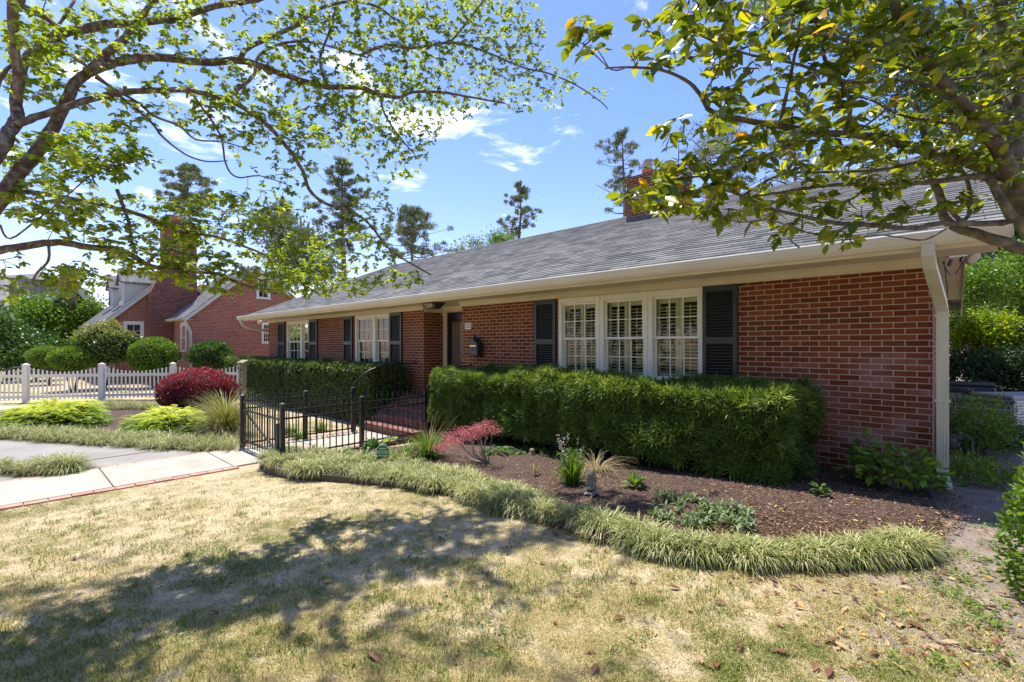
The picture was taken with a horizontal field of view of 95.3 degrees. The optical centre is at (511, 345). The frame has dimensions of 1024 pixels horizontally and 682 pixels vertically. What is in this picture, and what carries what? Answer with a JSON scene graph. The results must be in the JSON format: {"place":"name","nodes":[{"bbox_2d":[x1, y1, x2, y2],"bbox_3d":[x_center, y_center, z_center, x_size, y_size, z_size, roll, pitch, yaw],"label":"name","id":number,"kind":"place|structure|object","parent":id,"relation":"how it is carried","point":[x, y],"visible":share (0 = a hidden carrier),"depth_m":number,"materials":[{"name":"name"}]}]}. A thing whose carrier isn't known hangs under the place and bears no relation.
{"place":"outdoors","nodes":[
{"label":"outdoors","id":0,"kind":"place"},
{"bbox_2d":[1,392,152,399],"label":"neighbour driveway","id":1,"kind":"structure","parent":0,"point":[67,397],"depth_m":16.55,"materials":[{"name":"concrete"}]},
{"bbox_2d":[0,439,215,480],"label":"driveway","id":2,"kind":"structure","parent":0,"point":[20,450],"depth_m":8.07,"materials":[{"name":"concrete"}]},
{"bbox_2d":[0,430,396,505],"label":"path","id":3,"kind":"structure","parent":0,"point":[30,489],"depth_m":6.73,"materials":[{"name":"concrete"}]},
{"bbox_2d":[0,349,1023,681],"bbox_3d":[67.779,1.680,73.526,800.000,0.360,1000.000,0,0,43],"label":"ground","id":4,"kind":"structure","parent":0,"point":[980,499],"depth_m":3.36,"materials":[{"name":"plant"}]},
{"bbox_2d":[1,366,35,382],"bbox_3d":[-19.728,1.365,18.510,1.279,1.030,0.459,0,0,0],"label":"car","id":5,"kind":"object","parent":4,"relation":"on","point":[16,374],"visible":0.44,"depth_m":18.71,"materials":[{"name":"metal"}]},
{"bbox_2d":[0,461,52,476],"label":"verge bed","id":6,"kind":"object","parent":4,"relation":"on","point":[13,474],"visible":0.17,"depth_m":6.68,"materials":[{"name":"soil"}]},
{"bbox_2d":[0,454,48,478],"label":"liriope clump","id":7,"kind":"object","parent":6,"relation":"on","point":[6,465],"visible":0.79,"depth_m":6.76,"materials":[{"name":"plant"}]},
{"bbox_2d":[19,449,98,477],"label":"liriope clump","id":8,"kind":"object","parent":6,"relation":"on","point":[54,464],"visible":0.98,"depth_m":6.73,"materials":[{"name":"plant"}]},
{"bbox_2d":[0,294,71,380],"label":"leafy tree","id":9,"kind":"object","parent":4,"relation":"on","point":[15,345],"visible":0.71,"depth_m":23.94,"materials":[{"name":"green plant"}]},
{"bbox_2d":[23,345,58,384],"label":"round shrub","id":10,"kind":"object","parent":4,"relation":"on","point":[36,355],"visible":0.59,"depth_m":21.52,"materials":[{"name":"green plant"}]},
{"bbox_2d":[3,285,84,373],"bbox_3d":[-30.530,-0.979,30.334,4.753,6.121,6.974,0,0,-5],"label":"leafy tree","id":11,"kind":"object","parent":4,"relation":"on","point":[49,318],"visible":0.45,"depth_m":29.67,"materials":[{"name":"green plant"}]},
{"bbox_2d":[0,273,101,317],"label":"grey roof house","id":12,"kind":"structure","parent":4,"relation":"on","point":[20,284],"depth_m":44.15,"materials":[{"name":"white paint"}]},
{"bbox_2d":[38,268,102,372],"bbox_3d":[-34.260,-1.604,35.794,13.100,7.208,3.720,0,0,43],"label":"leafy tree","id":13,"kind":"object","parent":4,"relation":"on","point":[77,295],"depth_m":31.40,"materials":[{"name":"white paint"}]},
{"bbox_2d":[44,345,98,390],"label":"round shrub","id":14,"kind":"object","parent":4,"relation":"on","point":[70,358],"visible":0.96,"depth_m":18.64,"materials":[{"name":"green plant"}]},
{"bbox_2d":[53,286,107,371],"bbox_3d":[-29.561,-1.021,32.026,3.934,6.170,3.928,0,0,43],"label":"leafy tree","id":15,"kind":"object","parent":4,"relation":"on","point":[86,312],"visible":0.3,"depth_m":31.56,"materials":[{"name":"green plant"}]},
{"bbox_2d":[69,317,142,388],"bbox_3d":[-17.418,0.336,20.107,2.411,3.162,2.559,0,0,43],"label":"round shrub","id":16,"kind":"object","parent":4,"relation":"on","point":[108,343],"visible":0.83,"depth_m":19.52,"materials":[{"name":"green plant"}]},
{"bbox_2d":[0,399,235,447],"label":"island bed","id":17,"kind":"object","parent":4,"relation":"on","point":[119,414],"visible":0.08,"depth_m":12.29,"materials":[{"name":"soil"}]},
{"bbox_2d":[0,397,115,429],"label":"spreading yew","id":18,"kind":"object","parent":17,"relation":"on","point":[82,414],"visible":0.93,"depth_m":10.48,"materials":[{"name":"green plant"}]},
{"bbox_2d":[80,398,167,410],"bbox_3d":[-11.268,1.761,13.799,4.500,0.435,1.492,0,0,14],"label":"liriope border","id":19,"kind":"object","parent":17,"relation":"on","point":[120,404],"visible":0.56,"depth_m":13.66,"materials":[{"name":"plant"}]},
{"bbox_2d":[0,420,249,452],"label":"liriope border","id":20,"kind":"object","parent":17,"relation":"on","point":[155,439],"visible":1,"depth_m":8.78,"materials":[{"name":"plant"}]},
{"bbox_2d":[114,404,210,435],"bbox_3d":[-7.467,1.595,10.203,2.462,0.541,1.838,0,0,43],"label":"spreading yew","id":21,"kind":"object","parent":17,"relation":"on","point":[160,420],"visible":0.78,"depth_m":9.83,"materials":[{"name":"green plant"}]},
{"bbox_2d":[153,366,240,413],"bbox_3d":[-8.334,1.243,12.389,1.890,1.363,1.873,0,0,1],"label":"maroon shrub","id":22,"kind":"object","parent":17,"relation":"on","point":[178,390],"visible":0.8,"depth_m":11.86,"materials":[{"name":"red plant"}]},
{"bbox_2d":[169,387,271,437],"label":"ornamental grass","id":23,"kind":"object","parent":17,"relation":"on","point":[223,420],"depth_m":9.30,"materials":[{"name":"plant"}]},
{"bbox_2d":[0,362,239,402],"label":"picket fence","id":24,"kind":"object","parent":4,"relation":"on","point":[101,375],"visible":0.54,"depth_m":15.48,"materials":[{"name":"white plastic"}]},
{"bbox_2d":[124,336,182,387],"bbox_3d":[-15.729,0.742,20.495,1.956,2.352,1.977,0,0,-4],"label":"round shrub","id":25,"kind":"object","parent":4,"relation":"on","point":[151,353],"visible":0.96,"depth_m":19.98,"materials":[{"name":"green plant"}]},
{"bbox_2d":[78,214,295,382],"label":"neighbour house","id":26,"kind":"structure","parent":4,"relation":"on","point":[184,319],"depth_m":23.65,"materials":[{"name":"brick"}]},
{"bbox_2d":[123,321,143,338],"bbox_3d":[-19.031,-0.408,23.499,0.130,1.599,0.850,0,0,43],"label":"window","id":27,"kind":"structure","parent":26,"relation":"in","point":[125,323],"depth_m":23.55,"materials":[{"name":"white paint"}]},
{"bbox_2d":[180,322,186,351],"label":"window","id":28,"kind":"structure","parent":26,"relation":"in","point":[182,323],"depth_m":22.65,"materials":[{"name":"white paint"}]},
{"bbox_2d":[256,276,270,298],"bbox_3d":[-12.904,-2.989,24.244,0.130,1.181,0.719,0,0,43],"label":"window","id":29,"kind":"structure","parent":26,"relation":"in","point":[257,291],"depth_m":24.19,"materials":[{"name":"white paint"}]},
{"bbox_2d":[261,322,268,343],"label":"window","id":30,"kind":"structure","parent":26,"relation":"in","point":[263,323],"depth_m":24.26,"materials":[{"name":"white paint"}]},
{"bbox_2d":[153,162,230,222],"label":"tall pine","id":31,"kind":"object","parent":4,"relation":"on","point":[188,172],"visible":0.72,"depth_m":51.40,"materials":[{"name":"green plant"}]},
{"bbox_2d":[0,429,391,510],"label":"path edging","id":32,"kind":"object","parent":4,"relation":"on","point":[11,506],"visible":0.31,"depth_m":6.32,"materials":[{"name":"brick"}]},
{"bbox_2d":[183,339,235,370],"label":"round shrub","id":33,"kind":"object","parent":4,"relation":"on","point":[210,353],"visible":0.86,"depth_m":20.51,"materials":[{"name":"green plant"}]},
{"bbox_2d":[237,360,247,394],"bbox_3d":[-6.669,1.112,11.560,0.170,1.496,0.220,0,0,0],"label":"birdhouse post","id":34,"kind":"object","parent":4,"relation":"on","point":[243,373],"visible":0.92,"depth_m":11.54,"materials":[{"name":"brown wood"}]},
{"bbox_2d":[237,197,307,279],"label":"tall pine","id":35,"kind":"object","parent":4,"relation":"on","point":[280,205],"visible":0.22,"depth_m":49.45,"materials":[{"name":"green plant"}]},
{"bbox_2d":[232,196,354,290],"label":"leafy tree","id":36,"kind":"object","parent":4,"relation":"on","point":[291,227],"visible":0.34,"depth_m":46.92,"materials":[{"name":"green plant"}]},
{"bbox_2d":[239,385,354,446],"bbox_3d":[-4.136,1.373,9.205,0.081,1.075,2.211,0,0,44],"label":"iron fence","id":37,"kind":"object","parent":4,"relation":"on","point":[305,396],"visible":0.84,"depth_m":9.22,"materials":[{"name":"metal"}]},
{"bbox_2d":[241,393,278,451],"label":"iron gate","id":38,"kind":"structure","parent":37,"relation":"attached to","point":[248,411],"depth_m":7.85,"materials":[{"name":"metal"}]},
{"bbox_2d":[0,0,611,302],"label":"spring tree","id":39,"kind":"object","parent":4,"relation":"on","point":[18,80],"visible":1,"depth_m":4.05,"materials":[{"name":"green plant"}]},
{"bbox_2d":[224,355,407,422],"bbox_3d":[-6.699,1.130,14.455,10.573,1.566,1.196,0,0,43],"label":"clipped hedge","id":40,"kind":"object","parent":4,"relation":"on","point":[265,374],"visible":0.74,"depth_m":12.36,"materials":[{"name":"green plant"}]},
{"bbox_2d":[308,420,333,431],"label":"leafy clump","id":41,"kind":"object","parent":4,"relation":"on","point":[319,427],"visible":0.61,"depth_m":10.13,"materials":[{"name":"green plant"}]},
{"bbox_2d":[259,437,411,468],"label":"bed kerb","id":42,"kind":"structure","parent":4,"relation":"on","point":[390,443],"depth_m":8.66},
{"bbox_2d":[302,155,371,282],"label":"tall pine","id":43,"kind":"object","parent":4,"relation":"on","point":[341,184],"visible":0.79,"depth_m":45.55,"materials":[{"name":"green plant"}]},
{"bbox_2d":[263,463,425,491],"bbox_3d":[-2.573,1.771,6.246,3.555,0.238,0.418,0,0,35],"label":"garden edging","id":44,"kind":"object","parent":4,"relation":"on","point":[320,477],"visible":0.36,"depth_m":6.05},
{"bbox_2d":[279,388,426,451],"bbox_3d":[-2.636,1.373,8.250,0.082,1.075,2.842,0,0,41],"label":"iron fence","id":45,"kind":"object","parent":4,"relation":"on","point":[361,409],"visible":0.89,"depth_m":8.19,"materials":[{"name":"metal"}]},
{"bbox_2d":[371,653,382,661],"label":"fallen leaf","id":46,"kind":"object","parent":4,"relation":"on","point":[374,656],"visible":0.92,"depth_m":2.31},
{"bbox_2d":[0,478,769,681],"bbox_3d":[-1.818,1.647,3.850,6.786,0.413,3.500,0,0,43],"label":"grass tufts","id":47,"kind":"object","parent":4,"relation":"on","point":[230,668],"visible":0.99,"depth_m":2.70,"materials":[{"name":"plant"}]},
{"bbox_2d":[174,525,645,676],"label":"fallen leaves","id":48,"kind":"object","parent":4,"relation":"on","point":[353,665],"visible":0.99,"depth_m":2.70,"materials":[{"name":"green plant"}]},
{"bbox_2d":[368,203,465,260],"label":"tall pine","id":49,"kind":"object","parent":4,"relation":"on","point":[412,216],"visible":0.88,"depth_m":43.38,"materials":[{"name":"green plant"}]},
{"bbox_2d":[364,392,470,441],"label":"front steps","id":50,"kind":"structure","parent":4,"relation":"on","point":[434,426],"depth_m":9.79,"materials":[{"name":"brick"}]},
{"bbox_2d":[354,362,417,429],"bbox_3d":[-2.862,1.127,10.734,0.057,1.426,1.665,0,0,43],"label":"iron handrail","id":51,"kind":"object","parent":50,"relation":"on","point":[355,382],"visible":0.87,"depth_m":10.81,"materials":[{"name":"metal"}]},
{"bbox_2d":[427,365,471,437],"bbox_3d":[-1.262,1.127,9.579,0.057,1.426,1.195,0,0,43],"label":"iron handrail","id":52,"kind":"object","parent":4,"relation":"on","point":[428,386],"visible":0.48,"depth_m":9.15,"materials":[{"name":"metal"}]},
{"bbox_2d":[442,230,487,254],"bbox_3d":[-3.215,-3.098,33.949,3.915,10.326,2.742,0,0,-3],"label":"leafy tree","id":53,"kind":"object","parent":4,"relation":"on","point":[478,243],"visible":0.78,"depth_m":33.76,"materials":[{"name":"green plant"}]},
{"bbox_2d":[481,223,517,245],"bbox_3d":[-0.788,-3.256,32.951,2.684,10.635,2.616,0,0,43],"label":"leafy tree","id":54,"kind":"object","parent":4,"relation":"on","point":[499,238],"visible":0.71,"depth_m":32.68,"materials":[{"name":"green plant"}]},
{"bbox_2d":[496,180,542,238],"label":"tall pine","id":55,"kind":"object","parent":4,"relation":"on","point":[523,191],"visible":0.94,"depth_m":51.82,"materials":[{"name":"green plant"}]},
{"bbox_2d":[250,442,963,579],"bbox_3d":[-0.559,1.547,5.186,8.333,0.515,1.561,0,0,35],"label":"liriope border","id":56,"kind":"object","parent":4,"relation":"on","point":[889,547],"visible":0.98,"depth_m":3.52,"materials":[{"name":"plant"}]},
{"bbox_2d":[592,126,649,216],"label":"tall pine","id":57,"kind":"object","parent":4,"relation":"on","point":[620,180],"visible":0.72,"depth_m":43.75,"materials":[{"name":"green plant"}]},
{"bbox_2d":[236,155,1013,492],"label":"brick house","id":58,"kind":"structure","parent":4,"relation":"on","point":[862,333],"depth_m":6.87,"materials":[{"name":"brick"}]},
{"bbox_2d":[287,321,308,358],"bbox_3d":[-7.483,-0.112,16.347,1.220,1.455,0.365,0,0,43],"label":"window","id":59,"kind":"structure","parent":58,"relation":"in","point":[293,327],"depth_m":16.40,"materials":[{"name":"paint"}]},
{"bbox_2d":[301,320,308,358],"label":"window","id":60,"kind":"structure","parent":58,"relation":"in","point":[304,323],"depth_m":15.79,"materials":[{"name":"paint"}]},
{"bbox_2d":[355,314,383,361],"bbox_3d":[-4.018,-0.112,13.153,1.039,1.455,0.365,0,0,43],"label":"window","id":61,"kind":"structure","parent":58,"relation":"in","point":[368,318],"depth_m":13.33,"materials":[{"name":"paint"}]},
{"bbox_2d":[374,313,388,361],"bbox_3d":[-3.280,-0.112,12.473,1.039,1.455,0.365,0,0,43],"label":"window","id":62,"kind":"structure","parent":58,"relation":"in","point":[386,315],"depth_m":12.68,"materials":[{"name":"paint"}]},
{"bbox_2d":[422,302,444,308],"bbox_3d":[-1.753,-0.881,10.388,0.380,0.140,0.380,0,0,43],"label":"porch lantern","id":63,"kind":"object","parent":58,"relation":"attached to","point":[437,305],"visible":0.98,"depth_m":10.39,"materials":[{"name":"black metal"}]},
{"bbox_2d":[447,312,461,368],"bbox_3d":[-1.200,0.208,11.157,1.038,2.015,0.120,0,0,43],"label":"door","id":64,"kind":"structure","parent":58,"relation":"in","point":[454,319],"depth_m":11.33,"materials":[{"name":"black glass"}]},
{"bbox_2d":[468,334,482,355],"bbox_3d":[-0.770,-0.009,9.826,0.308,0.475,0.186,0,0,43],"label":"wall mailbox","id":65,"kind":"object","parent":58,"relation":"attached to","point":[475,343],"depth_m":9.76,"materials":[{"name":"grey paint"}]},
{"bbox_2d":[558,295,599,372],"bbox_3d":[1.215,-0.125,8.232,0.906,1.430,0.222,0,0,43],"label":"window","id":66,"kind":"structure","parent":58,"relation":"in","point":[582,303],"depth_m":8.29,"materials":[{"name":"paint"}]},
{"bbox_2d":[600,291,647,376],"bbox_3d":[1.855,-0.125,7.642,0.906,1.430,0.222,0,0,43],"label":"window","id":67,"kind":"structure","parent":58,"relation":"in","point":[627,300],"depth_m":7.70,"materials":[{"name":"paint"}]},
{"bbox_2d":[648,287,701,380],"bbox_3d":[2.494,-0.125,7.053,0.906,1.430,0.222,0,0,43],"label":"window","id":68,"kind":"structure","parent":58,"relation":"in","point":[678,296],"depth_m":7.12,"materials":[{"name":"paint"}]},
{"bbox_2d":[942,253,980,299],"bbox_3d":[5.264,-0.854,5.459,0.685,0.824,0.195,0,0,-33],"label":"floodlight","id":69,"kind":"object","parent":58,"relation":"attached to","point":[968,259],"visible":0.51,"depth_m":5.46,"materials":[{"name":"white metal"}]},
{"bbox_2d":[949,433,973,457],"bbox_3d":[5.990,1.659,6.300,0.342,0.931,0.170,0,0,43],"label":"gas meter","id":70,"kind":"object","parent":58,"relation":"attached to","point":[953,444],"visible":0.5,"depth_m":6.26,"materials":[{"name":"metal"}]},
{"bbox_2d":[279,435,972,563],"bbox_3d":[0.462,1.588,5.959,7.442,0.308,4.251,0,0,43],"label":"mulch bed","id":71,"kind":"object","parent":4,"relation":"on","point":[509,466],"visible":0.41,"depth_m":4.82,"materials":[{"name":"wood"}]},
{"bbox_2d":[361,437,385,452],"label":"leafy plant","id":72,"kind":"object","parent":71,"relation":"on","point":[373,443],"visible":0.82,"depth_m":7.06,"materials":[{"name":"green plant"}]},
{"bbox_2d":[376,445,389,460],"bbox_3d":[-1.806,1.629,6.534,0.186,0.475,0.024,0,0,0],"label":"yard sign","id":73,"kind":"object","parent":71,"relation":"on","point":[381,449],"visible":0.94,"depth_m":6.53,"materials":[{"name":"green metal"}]},
{"bbox_2d":[391,440,422,457],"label":"daylily","id":74,"kind":"object","parent":71,"relation":"on","point":[408,448],"visible":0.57,"depth_m":6.78,"materials":[{"name":"green plant"}]},
{"bbox_2d":[406,447,430,460],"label":"daylily","id":75,"kind":"object","parent":71,"relation":"on","point":[419,454],"visible":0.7,"depth_m":6.61,"materials":[{"name":"green plant"}]},
{"bbox_2d":[400,413,454,460],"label":"feathery clump","id":76,"kind":"object","parent":71,"relation":"on","point":[426,442],"visible":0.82,"depth_m":6.76,"materials":[{"name":"green plant"}]},
{"bbox_2d":[430,416,503,462],"bbox_3d":[-0.643,1.287,6.333,1.098,0.678,0.906,0,0,43],"label":"dwarf pink shrub","id":77,"kind":"object","parent":71,"relation":"on","point":[451,437],"visible":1,"depth_m":6.32,"materials":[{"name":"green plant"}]},
{"bbox_2d":[479,446,513,454],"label":"fern","id":78,"kind":"object","parent":71,"relation":"on","point":[487,451],"visible":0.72,"depth_m":6.97,"materials":[{"name":"green plant"}]},
{"bbox_2d":[505,443,543,454],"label":"fern","id":79,"kind":"object","parent":71,"relation":"on","point":[524,452],"visible":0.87,"depth_m":7.05,"materials":[{"name":"green plant"}]},
{"bbox_2d":[531,445,567,457],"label":"fern","id":80,"kind":"object","parent":71,"relation":"on","point":[554,450],"visible":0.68,"depth_m":6.93,"materials":[{"name":"green plant"}]},
{"bbox_2d":[548,432,596,487],"bbox_3d":[0.698,1.262,5.311,0.644,0.612,0.596,0,0,43],"label":"white flower clump","id":81,"kind":"object","parent":71,"relation":"on","point":[572,472],"visible":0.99,"depth_m":5.24,"materials":[{"name":"green plant"}]},
{"bbox_2d":[583,469,598,495],"bbox_3d":[0.813,1.421,4.810,0.166,0.285,0.189,0,0,43],"label":"frog statue","id":82,"kind":"object","parent":71,"relation":"on","point":[590,488],"visible":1,"depth_m":4.79,"materials":[{"name":"stone"}]},
{"bbox_2d":[573,451,637,476],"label":"dry grass clump","id":83,"kind":"object","parent":71,"relation":"on","point":[600,469],"visible":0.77,"depth_m":5.77,"materials":[{"name":"plant"}]},
{"bbox_2d":[426,361,830,485],"bbox_3d":[1.035,1.059,7.230,6.404,1.612,1.475,0,0,43],"label":"clipped hedge","id":84,"kind":"object","parent":71,"relation":"on","point":[748,428],"visible":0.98,"depth_m":5.90,"materials":[{"name":"green plant"}]},
{"bbox_2d":[620,469,646,489],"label":"hosta","id":85,"kind":"object","parent":71,"relation":"on","point":[635,479],"visible":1,"depth_m":4.99,"materials":[{"name":"green plant"}]},
{"bbox_2d":[647,487,758,532],"bbox_3d":[1.620,1.419,4.074,1.042,0.177,0.852,0,0,43],"label":"groundcover patch","id":86,"kind":"object","parent":71,"relation":"on","point":[707,508],"visible":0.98,"depth_m":3.97,"materials":[{"name":"green plant"}]},
{"bbox_2d":[807,481,832,494],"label":"seedling","id":87,"kind":"object","parent":71,"relation":"on","point":[825,490],"visible":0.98,"depth_m":4.51,"materials":[{"name":"green plant"}]},
{"bbox_2d":[844,427,884,475],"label":"hydrangea","id":88,"kind":"object","parent":71,"relation":"on","point":[872,445],"visible":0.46,"depth_m":5.22,"materials":[{"name":"green plant"}]},
{"bbox_2d":[831,437,969,491],"bbox_3d":[3.881,1.243,4.756,0.809,0.565,0.931,0,0,-22],"label":"hydrangea","id":89,"kind":"object","parent":71,"relation":"on","point":[913,473],"visible":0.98,"depth_m":4.65,"materials":[{"name":"green plant"}]},
{"bbox_2d":[676,99,779,200],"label":"tall pine","id":90,"kind":"object","parent":4,"relation":"on","point":[719,148],"visible":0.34,"depth_m":43.22,"materials":[{"name":"green plant"}]},
{"bbox_2d":[555,0,1023,254],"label":"camellia tree","id":91,"kind":"object","parent":4,"relation":"on","point":[1001,162],"visible":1,"depth_m":2.04,"materials":[{"name":"green plant"}]},
{"bbox_2d":[752,113,834,185],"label":"tall pine","id":92,"kind":"object","parent":4,"relation":"on","point":[795,177],"visible":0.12,"depth_m":45.93,"materials":[{"name":"green plant"}]},
{"bbox_2d":[578,491,1022,671],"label":"leaf litter","id":93,"kind":"object","parent":4,"relation":"on","point":[902,639],"visible":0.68,"depth_m":2.57,"materials":[{"name":"plant"}]},
{"bbox_2d":[734,0,1023,267],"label":"leafy tree","id":94,"kind":"object","parent":4,"relation":"on","point":[943,48],"visible":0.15,"depth_m":22.05,"materials":[{"name":"green plant"}]},
{"bbox_2d":[851,507,1023,679],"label":"ground weeds","id":95,"kind":"object","parent":4,"relation":"on","point":[991,622],"visible":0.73,"depth_m":2.64,"materials":[{"name":"green plant"}]},
{"bbox_2d":[949,278,981,380],"bbox_3d":[18.119,-0.843,19.055,3.185,5.091,2.291,0,0,-11],"label":"leafy tree","id":96,"kind":"object","parent":4,"relation":"on","point":[950,325],"visible":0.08,"depth_m":18.69,"materials":[{"name":"green plant"}]},
{"bbox_2d":[949,381,996,394],"bbox_3d":[9.535,1.146,9.995,1.130,0.708,0.943,0,0,43],"label":"air conditioner","id":97,"kind":"object","parent":4,"relation":"on","point":[959,387],"visible":0.28,"depth_m":9.60,"materials":[{"name":"metal"}]},
{"bbox_2d":[933,448,1023,488],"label":"nandina","id":98,"kind":"object","parent":4,"relation":"on","point":[961,466],"visible":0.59,"depth_m":5.05,"materials":[{"name":"green plant"}]},
{"bbox_2d":[935,389,1023,460],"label":"nandina","id":99,"kind":"object","parent":4,"relation":"on","point":[987,442],"visible":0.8,"depth_m":6.25,"materials":[{"name":"green plant"}]},
{"bbox_2d":[949,394,1015,437],"bbox_3d":[7.896,1.192,8.095,1.080,0.615,0.843,0,0,43],"label":"air conditioner","id":100,"kind":"object","parent":4,"relation":"on","point":[1011,404],"visible":0.23,"depth_m":7.71,"materials":[{"name":"metal"}]},
{"bbox_2d":[949,238,1023,322],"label":"leafy tree","id":101,"kind":"object","parent":4,"relation":"on","point":[1003,285],"visible":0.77,"depth_m":15.60,"materials":[{"name":"green plant"}]},
{"bbox_2d":[949,315,1023,391],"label":"leafy tree","id":102,"kind":"object","parent":4,"relation":"on","point":[1004,368],"visible":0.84,"depth_m":11.89,"materials":[{"name":"green plant"}]},
{"bbox_2d":[949,302,1023,391],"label":"leafy tree","id":103,"kind":"object","parent":4,"relation":"on","point":[988,326],"visible":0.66,"depth_m":12.78,"materials":[{"name":"green plant"}]},
{"bbox_2d":[949,414,1023,453],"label":"side shrub","id":104,"kind":"object","parent":4,"relation":"on","point":[1020,434],"visible":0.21,"depth_m":6.62,"materials":[{"name":"green plant"}]},
{"bbox_2d":[970,111,1023,307],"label":"leafy tree","id":105,"kind":"object","parent":4,"relation":"on","point":[1017,235],"visible":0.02,"depth_m":25.82,"materials":[{"name":"green plant"}]},
{"bbox_2d":[973,392,1023,438],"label":"standby generator","id":106,"kind":"object","parent":4,"relation":"on","point":[1017,398],"visible":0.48,"depth_m":7.57,"materials":[{"name":"grey metal"}]},
{"bbox_2d":[988,442,1023,599],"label":"edge shrub","id":107,"kind":"object","parent":4,"relation":"on","point":[1014,508],"visible":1,"depth_m":2.80,"materials":[{"name":"green plant"}]},
{"bbox_2d":[0,0,1023,346],"label":"sky","id":108,"kind":"structure","parent":0,"point":[473,162],"materials":[{"name":"blue"}]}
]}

